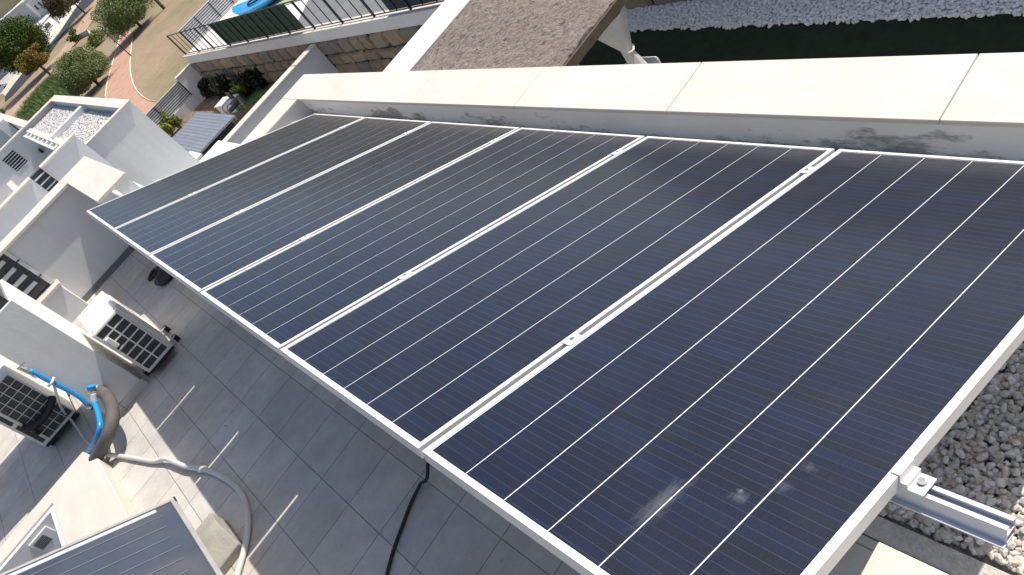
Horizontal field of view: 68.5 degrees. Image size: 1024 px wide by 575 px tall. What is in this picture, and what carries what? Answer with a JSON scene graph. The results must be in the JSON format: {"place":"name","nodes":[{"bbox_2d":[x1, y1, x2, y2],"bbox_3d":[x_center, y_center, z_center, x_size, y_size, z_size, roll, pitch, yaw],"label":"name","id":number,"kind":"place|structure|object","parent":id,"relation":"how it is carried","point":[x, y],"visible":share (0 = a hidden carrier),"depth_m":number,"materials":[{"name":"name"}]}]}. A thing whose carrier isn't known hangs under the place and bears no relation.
{"place":"outdoors","nodes":[
{"label":"outdoors","id":0,"kind":"place"},
{"bbox_2d":[0,0,20,18],"bbox_3d":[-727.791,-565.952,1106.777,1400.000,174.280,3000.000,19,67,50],"label":"hills","id":1,"kind":"structure","parent":0,"point":[6,6],"depth_m":588.07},
{"bbox_2d":[7,180,17,190],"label":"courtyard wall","id":2,"kind":"structure","parent":0,"point":[12,185],"depth_m":20.46,"materials":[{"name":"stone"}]},
{"bbox_2d":[0,1,79,93],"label":"road","id":3,"kind":"structure","parent":0,"point":[8,77],"depth_m":141.94,"materials":[{"name":"grey asphalt"}]},
{"bbox_2d":[15,71,78,120],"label":"tall grass","id":4,"kind":"structure","parent":0,"point":[42,95],"depth_m":80.46,"materials":[{"name":"green plant"}]},
{"bbox_2d":[5,0,98,115],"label":"dirt track","id":5,"kind":"structure","parent":0,"point":[14,106],"depth_m":104.32,"materials":[{"name":"soil"}]},
{"bbox_2d":[0,0,238,116],"bbox_3d":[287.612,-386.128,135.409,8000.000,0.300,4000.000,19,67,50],"label":"ground","id":6,"kind":"structure","parent":0,"point":[158,63],"depth_m":63.63,"materials":[{"name":"beige soil"}]},
{"bbox_2d":[0,82,8,92],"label":"parked car","id":7,"kind":"object","parent":6,"relation":"on","point":[3,86],"visible":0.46,"depth_m":121.78,"materials":[{"name":"white paint"}]},
{"bbox_2d":[0,67,8,78],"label":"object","id":8,"kind":"structure","parent":6,"relation":"on","point":[2,74],"depth_m":149.14,"materials":[{"name":"white glass"}]},
{"bbox_2d":[0,0,42,28],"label":"house","id":9,"kind":"structure","parent":6,"relation":"on","point":[23,8],"depth_m":222.35,"materials":[{"name":"white paint"}]},
{"bbox_2d":[0,14,51,75],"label":"shade tree","id":10,"kind":"object","parent":6,"relation":"on","point":[19,34],"visible":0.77,"depth_m":98.64,"materials":[{"name":"green plant"}]},
{"bbox_2d":[13,43,50,75],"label":"autumn tree","id":11,"kind":"object","parent":6,"relation":"on","point":[29,61],"visible":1,"depth_m":89.20,"materials":[{"name":"brown plant"}]},
{"bbox_2d":[27,0,47,16],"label":"house","id":12,"kind":"structure","parent":6,"relation":"on","point":[36,5],"depth_m":214.05,"materials":[{"name":"white paint"}]},
{"bbox_2d":[0,3,76,99],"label":"boundary wall","id":13,"kind":"structure","parent":6,"relation":"on","point":[16,76],"depth_m":135.14,"materials":[{"name":"paint"}]},
{"bbox_2d":[34,14,58,38],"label":"house","id":14,"kind":"structure","parent":6,"relation":"on","point":[50,22],"depth_m":148.24,"materials":[{"name":"white paint"}]},
{"bbox_2d":[5,0,93,100],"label":"asphalt lane","id":15,"kind":"structure","parent":6,"relation":"on","point":[23,78],"depth_m":130.05,"materials":[{"name":"grey asphalt"}]},
{"bbox_2d":[52,13,66,23],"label":"house","id":16,"kind":"structure","parent":6,"relation":"on","point":[58,21],"depth_m":152.53,"materials":[{"name":"white paint"}]},
{"bbox_2d":[41,0,85,19],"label":"brown tree","id":17,"kind":"object","parent":6,"relation":"on","point":[58,8],"visible":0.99,"depth_m":124.86,"materials":[{"name":"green plant"}]},
{"bbox_2d":[66,28,79,42],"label":"shrub","id":18,"kind":"object","parent":6,"relation":"on","point":[74,37],"visible":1,"depth_m":102.51,"materials":[{"name":"green plant"}]},
{"bbox_2d":[50,43,111,95],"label":"olive tree","id":19,"kind":"object","parent":6,"relation":"on","point":[83,74],"visible":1,"depth_m":63.19,"materials":[{"name":"green plant"}]},
{"bbox_2d":[78,29,89,38],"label":"ramp wall","id":20,"kind":"structure","parent":6,"relation":"on","point":[83,33],"depth_m":102.20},
{"bbox_2d":[87,28,105,50],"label":"shrub","id":21,"kind":"object","parent":6,"relation":"on","point":[94,38],"visible":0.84,"depth_m":85.79,"materials":[{"name":"green plant"}]},
{"bbox_2d":[102,23,131,55],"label":"street lamp","id":22,"kind":"object","parent":6,"relation":"on","point":[106,24],"visible":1,"depth_m":64.30,"materials":[{"name":"metal"}]},
{"bbox_2d":[90,0,154,42],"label":"olive tree","id":23,"kind":"object","parent":6,"relation":"on","point":[121,16],"visible":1,"depth_m":70.55,"materials":[{"name":"green plant"}]},
{"bbox_2d":[129,35,155,101],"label":"path kerb","id":24,"kind":"structure","parent":6,"relation":"on","point":[132,79],"depth_m":55.95,"materials":[{"name":"concrete"}]},
{"bbox_2d":[154,0,165,9],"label":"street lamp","id":25,"kind":"object","parent":6,"relation":"on","point":[160,4],"visible":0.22,"depth_m":72.08,"materials":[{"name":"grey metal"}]},
{"bbox_2d":[145,81,200,129],"bbox_3d":[-15.294,-6.362,33.067,0.260,2.670,4.830,19,67,50],"label":"slatted fence","id":26,"kind":"object","parent":6,"relation":"on","point":[180,100],"visible":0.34,"depth_m":32.95,"materials":[{"name":"metal"}]},
{"bbox_2d":[174,63,205,101],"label":"boundary wall","id":27,"kind":"structure","parent":6,"relation":"on","point":[188,77],"depth_m":33.07,"materials":[{"name":"paint"}]},
{"bbox_2d":[178,0,235,44],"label":"slatted fence","id":28,"kind":"object","parent":6,"relation":"on","point":[209,12],"visible":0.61,"depth_m":33.06,"materials":[{"name":"metal"}]},
{"bbox_2d":[105,30,155,113],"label":"pink path","id":29,"kind":"structure","parent":0,"point":[120,85],"depth_m":60.49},
{"bbox_2d":[105,40,118,95],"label":"path kerb","id":30,"kind":"structure","parent":29,"relation":"on","point":[110,69],"depth_m":66.72,"materials":[{"name":"concrete"}]},
{"bbox_2d":[170,82,274,136],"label":"neighbour garden ground","id":31,"kind":"structure","parent":0,"point":[208,105],"depth_m":32.07,"materials":[{"name":"soil"}]},
{"bbox_2d":[0,113,52,204],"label":"terraced house","id":32,"kind":"structure","parent":31,"relation":"on","point":[22,158],"depth_m":22.53,"materials":[{"name":"white paint"}]},
{"bbox_2d":[2,150,26,170],"bbox_3d":[-14.865,-3.796,22.466,0.190,0.480,0.429,19,67,50],"label":"window","id":33,"kind":"structure","parent":32,"relation":"in","point":[13,159],"depth_m":22.42,"materials":[{"name":"black glass"}]},
{"bbox_2d":[23,95,198,186],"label":"terraced house","id":34,"kind":"structure","parent":31,"relation":"on","point":[133,142],"depth_m":15.63,"materials":[{"name":"paint"}]},
{"bbox_2d":[158,119,174,137],"bbox_3d":[-14.758,-6.744,32.177,0.918,0.911,0.636,19,67,50],"label":"shrub","id":35,"kind":"object","parent":31,"relation":"on","point":[167,128],"visible":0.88,"depth_m":31.99,"materials":[{"name":"green plant"}]},
{"bbox_2d":[160,111,181,129],"bbox_3d":[-14.718,-7.252,32.438,0.703,1.152,0.653,19,67,50],"label":"shrub","id":36,"kind":"object","parent":31,"relation":"on","point":[174,121],"visible":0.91,"depth_m":32.41,"materials":[{"name":"green plant"}]},
{"bbox_2d":[172,112,235,156],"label":"garden shed","id":37,"kind":"structure","parent":31,"relation":"on","point":[202,133],"depth_m":23.67,"materials":[{"name":"metal"}]},
{"bbox_2d":[196,77,213,98],"bbox_3d":[-13.074,-8.608,32.435,1.478,0.980,0.743,-2,52,41],"label":"ivy bush","id":38,"kind":"object","parent":31,"relation":"on","point":[203,85],"visible":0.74,"depth_m":32.40,"materials":[{"name":"green plant"}]},
{"bbox_2d":[209,73,233,99],"bbox_3d":[-11.855,-8.189,30.718,1.527,1.194,1.085,19,67,50],"label":"ivy bush","id":39,"kind":"object","parent":31,"relation":"on","point":[218,85],"visible":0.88,"depth_m":30.38,"materials":[{"name":"green plant"}]},
{"bbox_2d":[230,81,250,97],"bbox_3d":[-10.727,-7.749,29.575,1.256,0.794,0.728,19,67,50],"label":"shrub","id":40,"kind":"object","parent":31,"relation":"on","point":[237,89],"visible":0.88,"depth_m":29.28,"materials":[{"name":"green plant"}]},
{"bbox_2d":[233,70,253,93],"bbox_3d":[-10.404,-7.994,29.334,1.179,1.023,1.276,-35,37,11],"label":"ivy bush","id":41,"kind":"object","parent":31,"relation":"on","point":[243,80],"visible":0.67,"depth_m":29.03,"materials":[{"name":"green plant"}]},
{"bbox_2d":[231,88,268,113],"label":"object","id":42,"kind":"object","parent":31,"relation":"on","point":[254,95],"visible":0.53,"depth_m":29.00,"materials":[{"name":"green plant"}]},
{"bbox_2d":[214,94,246,113],"bbox_3d":[-11.053,-7.185,29.503,1.460,0.450,0.630,7,59,46],"label":"white chest","id":43,"kind":"object","parent":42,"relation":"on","point":[219,104],"visible":0.68,"depth_m":29.17,"materials":[{"name":"white plastic"}]},
{"bbox_2d":[244,65,265,89],"bbox_3d":[-9.827,-8.066,28.902,1.295,0.991,0.815,-11,47,36],"label":"ivy bush","id":44,"kind":"object","parent":31,"relation":"on","point":[257,81],"visible":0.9,"depth_m":28.74,"materials":[{"name":"green plant"}]},
{"bbox_2d":[222,44,339,143],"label":"garden wall","id":45,"kind":"structure","parent":31,"relation":"on","point":[311,59],"depth_m":23.13,"materials":[{"name":"paint"}]},
{"bbox_2d":[183,0,691,85],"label":"retaining wall","id":46,"kind":"structure","parent":31,"relation":"on","point":[377,43],"depth_m":22.89,"materials":[{"name":"brown stone"},{"name":"limestone"}]},
{"bbox_2d":[166,0,443,54],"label":"railing","id":47,"kind":"object","parent":46,"relation":"on","point":[281,19],"visible":0.98,"depth_m":24.63,"materials":[{"name":"metal"}]},
{"bbox_2d":[222,92,249,121],"bbox_3d":[-10.449,-6.752,28.097,0.584,0.952,0.621,19,67,50],"label":"garden chair","id":48,"kind":"object","parent":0,"point":[231,109],"visible":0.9,"depth_m":28.00,"materials":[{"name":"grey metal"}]},
{"bbox_2d":[190,0,307,50],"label":"terrace","id":49,"kind":"structure","parent":0,"point":[290,7],"depth_m":31.38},
{"bbox_2d":[267,0,299,6],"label":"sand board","id":50,"kind":"object","parent":49,"relation":"on","point":[276,2],"visible":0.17,"depth_m":28.34,"materials":[{"name":"beige fabric"}]},
{"bbox_2d":[232,0,274,14],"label":"kayak","id":51,"kind":"object","parent":50,"relation":"on","point":[247,6],"visible":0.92,"depth_m":29.63,"materials":[{"name":"blue plastic"}]},
{"bbox_2d":[299,0,387,26],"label":"patio","id":52,"kind":"structure","parent":0,"point":[359,6],"depth_m":23.03,"materials":[{"name":"white tile"}]},
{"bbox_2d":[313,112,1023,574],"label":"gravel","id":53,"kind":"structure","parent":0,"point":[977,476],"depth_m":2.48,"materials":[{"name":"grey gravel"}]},
{"bbox_2d":[579,13,1023,65],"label":"garden ground","id":54,"kind":"structure","parent":0,"point":[997,33],"depth_m":10.29,"materials":[{"name":"green plant"}]},
{"bbox_2d":[383,0,469,71],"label":"porch roof","id":55,"kind":"structure","parent":54,"relation":"on","point":[418,45],"depth_m":12.47,"materials":[{"name":"white paint"}]},
{"bbox_2d":[410,0,647,70],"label":"thatched pergola","id":56,"kind":"object","parent":54,"relation":"on","point":[484,34],"visible":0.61,"depth_m":10.26,"materials":[{"name":"plant"}]},
{"bbox_2d":[625,56,660,63],"bbox_3d":[1.643,-2.453,10.985,0.570,0.840,1.750,19,67,50],"label":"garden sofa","id":57,"kind":"object","parent":54,"relation":"on","point":[652,60],"visible":0.02,"depth_m":10.76,"materials":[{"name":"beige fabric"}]},
{"bbox_2d":[626,0,1023,31],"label":"pebble strip","id":58,"kind":"object","parent":54,"relation":"on","point":[719,14],"visible":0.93,"depth_m":11.02,"materials":[{"name":"grey gravel"}]},
{"bbox_2d":[860,542,948,574],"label":"masonry pier","id":59,"kind":"structure","parent":0,"point":[883,559],"depth_m":1.55,"materials":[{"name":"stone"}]},
{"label":"back garden ground","id":60,"kind":"structure","parent":0,"visible":0},
{"bbox_2d":[0,133,239,241],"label":"terraced house","id":61,"kind":"structure","parent":60,"relation":"on","point":[24,198],"depth_m":13.59,"materials":[{"name":"paint"}]},
{"bbox_2d":[29,167,57,191],"bbox_3d":[-8.488,-1.954,13.644,0.190,0.375,0.248,19,67,50],"label":"window","id":62,"kind":"structure","parent":61,"relation":"in","point":[42,178],"depth_m":13.59,"materials":[{"name":"black glass"}]},
{"bbox_2d":[189,151,202,160],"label":"white pillar","id":63,"kind":"structure","parent":60,"relation":"on","point":[198,156],"depth_m":17.31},
{"bbox_3d":[-0.718,3.660,5.708,12.280,4.615,8.370,19,67,50],"label":"terraced house","id":64,"kind":"object","parent":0,"visible":0},
{"bbox_2d":[0,452,135,573],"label":"wall","id":65,"kind":"structure","parent":64,"relation":"in","point":[83,497],"depth_m":5.76,"materials":[{"name":"paint"}]},
{"bbox_2d":[0,249,876,574],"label":"terrace floor","id":66,"kind":"structure","parent":64,"relation":"on","point":[310,507],"depth_m":4.83,"materials":[{"name":"tile"}]},
{"bbox_2d":[0,355,79,446],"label":"air conditioner","id":67,"kind":"object","parent":66,"relation":"on","point":[23,397],"visible":0.85,"depth_m":6.62,"materials":[{"name":"white metal"}]},
{"bbox_2d":[22,396,56,435],"bbox_3d":[-4.134,1.130,6.626,0.103,0.166,0.384,19,67,50],"label":"black pipe","id":68,"kind":"object","parent":67,"relation":"attached to","point":[39,421],"visible":0.99,"depth_m":6.59,"materials":[{"name":"rubber"}]},
{"bbox_2d":[0,156,139,322],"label":"dividing wall","id":69,"kind":"structure","parent":66,"relation":"on","point":[64,254],"depth_m":8.63,"materials":[{"name":"white painted plaster"}]},
{"bbox_2d":[0,250,53,299],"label":"window","id":70,"kind":"structure","parent":69,"relation":"in","point":[13,270],"depth_m":8.53,"materials":[{"name":"glass"}]},
{"bbox_2d":[53,386,90,445],"bbox_3d":[-3.785,1.023,6.401,0.890,0.630,0.353,19,67,50],"label":"thin grey cable","id":71,"kind":"object","parent":66,"relation":"on","point":[70,418],"visible":0.8,"depth_m":6.56,"materials":[{"name":"grey plastic"}]},
{"bbox_2d":[0,279,148,416],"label":"stair pier","id":72,"kind":"structure","parent":66,"relation":"on","point":[35,335],"depth_m":6.13,"materials":[{"name":"white painted plaster"}]},
{"bbox_2d":[0,282,8,309],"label":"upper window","id":73,"kind":"structure","parent":72,"relation":"in","point":[3,298],"depth_m":5.80,"materials":[{"name":"white glass"}]},
{"bbox_2d":[16,362,36,378],"bbox_3d":[-3.813,0.648,5.928,0.070,0.159,0.075,19,67,50],"label":"water tap","id":74,"kind":"object","parent":72,"relation":"attached to","point":[24,370],"visible":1,"depth_m":5.90,"materials":[{"name":"silver metal"}]},
{"bbox_2d":[29,368,89,406],"bbox_3d":[-3.650,0.808,6.073,0.070,0.527,0.072,-24,40,23],"label":"blue hose","id":75,"kind":"object","parent":74,"relation":"attached to","point":[75,394],"visible":1,"depth_m":6.05,"materials":[{"name":"plastic"}]},
{"bbox_2d":[83,404,92,409],"bbox_3d":[-3.518,0.985,6.244,0.084,0.080,0.045,19,67,50],"label":"water tap","id":76,"kind":"object","parent":75,"relation":"attached to","point":[89,407],"visible":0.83,"depth_m":6.22,"materials":[{"name":"silver metal"}]},
{"bbox_2d":[86,384,97,401],"bbox_3d":[-3.477,0.871,6.226,0.115,0.129,0.128,19,67,50],"label":"water tap","id":77,"kind":"object","parent":72,"relation":"attached to","point":[91,392],"visible":0.97,"depth_m":6.20,"materials":[{"name":"silver metal"}]},
{"bbox_2d":[85,401,102,454],"bbox_3d":[-3.385,1.178,6.092,0.385,0.248,0.387,19,67,50],"label":"blue hose","id":78,"kind":"object","parent":77,"relation":"attached to","point":[98,415],"visible":0.85,"depth_m":6.01,"materials":[{"name":"plastic"}]},
{"bbox_2d":[88,385,119,461],"bbox_3d":[-3.254,1.040,6.096,0.408,0.296,0.670,-29,38,17],"label":"insulated pipe","id":79,"kind":"object","parent":72,"relation":"attached to","point":[107,397],"visible":1,"depth_m":5.90,"materials":[{"name":"grey plastic"}]},
{"bbox_2d":[78,291,180,375],"bbox_3d":[-3.345,0.394,6.570,0.715,0.680,0.420,19,67,50],"label":"air conditioner","id":80,"kind":"object","parent":66,"relation":"on","point":[118,327],"visible":1,"depth_m":6.33,"materials":[{"name":"white metal"}]},
{"bbox_2d":[147,266,173,285],"bbox_3d":[-3.736,-0.144,7.925,0.653,0.129,0.358,-9,48,37],"label":"black bag","id":81,"kind":"object","parent":66,"relation":"on","point":[161,276],"visible":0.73,"depth_m":7.74,"materials":[{"name":"plastic"}]},
{"bbox_2d":[105,452,250,574],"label":"conduit","id":82,"kind":"object","parent":66,"relation":"on","point":[244,501],"visible":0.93,"depth_m":4.87,"materials":[{"name":"white plastic"}]},
{"bbox_2d":[196,513,242,574],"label":"cement block","id":83,"kind":"object","parent":66,"relation":"on","point":[220,539],"depth_m":4.37,"materials":[{"name":"beige concrete"}]},
{"bbox_2d":[93,302,501,574],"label":"grit","id":84,"kind":"object","parent":66,"relation":"on","point":[470,558],"visible":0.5,"depth_m":3.75,"materials":[{"name":"stone"}]},
{"bbox_2d":[385,462,429,574],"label":"black cable","id":85,"kind":"object","parent":66,"relation":"on","point":[425,480],"visible":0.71,"depth_m":3.78,"materials":[{"name":"rubber"}]},
{"bbox_2d":[239,52,1023,160],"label":"parapet wall","id":86,"kind":"structure","parent":64,"relation":"on","point":[963,105],"depth_m":3.99,"materials":[{"name":"paint"}]},
{"bbox_2d":[862,516,1009,574],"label":"concrete kerb","id":87,"kind":"structure","parent":64,"relation":"on","point":[933,553],"depth_m":2.40,"materials":[{"name":"grey concrete"}]},
{"bbox_2d":[877,349,1023,574],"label":"gravel bed","id":88,"kind":"object","parent":64,"relation":"on","point":[985,559],"depth_m":2.44,"materials":[{"name":"grey gravel"}]},
{"bbox_3d":[0.116,-0.137,3.605,0.040,1.094,1.591,19,67,50],"label":"support frame","id":89,"kind":"object","parent":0,"visible":0},
{"bbox_2d":[890,485,1015,549],"bbox_3d":[-1.041,-0.196,3.954,0.052,0.042,6.550,-33,30,-28],"label":"mounting rail","id":90,"kind":"object","parent":89,"relation":"attached to","point":[987,524],"visible":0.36,"depth_m":1.51,"materials":[{"name":"metal"}]},
{"bbox_2d":[86,114,364,233],"bbox_3d":[-2.341,-1.010,6.215,2.140,0.038,1.030,-33,30,-28],"label":"solar module","id":91,"kind":"object","parent":90,"relation":"on","point":[112,215],"visible":0.95,"depth_m":6.13,"materials":[{"name":"glass"}]},
{"bbox_2d":[113,117,430,259],"bbox_3d":[-1.700,-0.795,5.412,2.140,0.038,1.030,-33,30,-28],"label":"solar module","id":92,"kind":"object","parent":90,"relation":"on","point":[147,235],"visible":0.96,"depth_m":5.32,"materials":[{"name":"glass"}]},
{"bbox_2d":[299,234,311,240],"bbox_3d":[-1.089,-0.252,3.986,0.060,0.046,0.044,-33,30,-28],"label":"panel clamp","id":93,"kind":"object","parent":90,"relation":"attached to","point":[305,236],"visible":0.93,"depth_m":3.97,"materials":[{"name":"metal"}]},
{"bbox_2d":[149,122,519,297],"bbox_3d":[-1.058,-0.580,4.609,2.140,0.038,1.030,-33,30,-28],"label":"solar module","id":94,"kind":"object","parent":90,"relation":"on","point":[197,263],"visible":0.98,"depth_m":4.50,"materials":[{"name":"glass"}]},
{"bbox_2d":[397,271,412,279],"bbox_3d":[-0.447,-0.037,3.183,0.060,0.046,0.044,-33,30,-28],"label":"panel clamp","id":95,"kind":"object","parent":90,"relation":"attached to","point":[404,275],"visible":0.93,"depth_m":3.17,"materials":[{"name":"metal"}]},
{"bbox_2d":[200,128,644,355],"bbox_3d":[-0.417,-0.365,3.805,2.140,0.038,1.030,-33,30,-28],"label":"solar module","id":96,"kind":"object","parent":90,"relation":"on","point":[277,302],"visible":0.97,"depth_m":3.67,"materials":[{"name":"glass"}]},
{"bbox_2d":[280,136,834,458],"bbox_3d":[0.225,-0.150,3.002,2.140,0.038,1.030,-33,30,-28],"label":"solar module","id":97,"kind":"object","parent":90,"relation":"on","point":[419,361],"visible":0.95,"depth_m":2.83,"materials":[{"name":"glass"}]},
{"bbox_2d":[561,333,582,346],"bbox_3d":[0.194,0.178,2.380,0.060,0.046,0.044,-33,30,-28],"label":"panel clamp","id":98,"kind":"object","parent":90,"relation":"attached to","point":[571,339],"visible":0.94,"depth_m":2.37,"materials":[{"name":"metal"}]},
{"bbox_2d":[422,149,1023,574],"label":"solar module","id":99,"kind":"object","parent":90,"relation":"on","point":[786,379],"visible":1,"depth_m":1.97,"materials":[{"name":"glass"}]},
{"bbox_2d":[891,455,936,496],"bbox_3d":[0.840,0.394,1.571,0.060,0.038,0.066,-33,30,-28],"label":"panel clamp","id":100,"kind":"object","parent":90,"relation":"attached to","point":[912,478],"visible":1,"depth_m":1.57,"materials":[{"name":"metal"}]},
{"label":"mounting rail","id":101,"kind":"object","parent":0,"visible":0},
{"bbox_2d":[611,149,623,155],"bbox_3d":[0.535,-0.667,3.799,0.060,0.046,0.044,-33,30,-28],"label":"panel clamp","id":102,"kind":"object","parent":101,"relation":"attached to","point":[618,151],"visible":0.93,"depth_m":3.79,"materials":[{"name":"metal"}]},
{"bbox_2d":[798,166,815,175],"bbox_3d":[1.177,-0.452,2.996,0.060,0.046,0.044,-33,30,-28],"label":"panel clamp","id":103,"kind":"object","parent":101,"relation":"attached to","point":[806,170],"visible":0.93,"depth_m":2.98,"materials":[{"name":"metal"}]},
{"bbox_3d":[-2.359,1.887,3.740,1.140,1.200,1.410,19,67,50],"label":"collector stand","id":104,"kind":"object","parent":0,"visible":0},
{"bbox_2d":[0,496,222,574],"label":"solar water collector","id":105,"kind":"object","parent":104,"relation":"on","point":[163,538],"visible":1,"depth_m":4.14,"materials":[{"name":"glass"}]}
]}

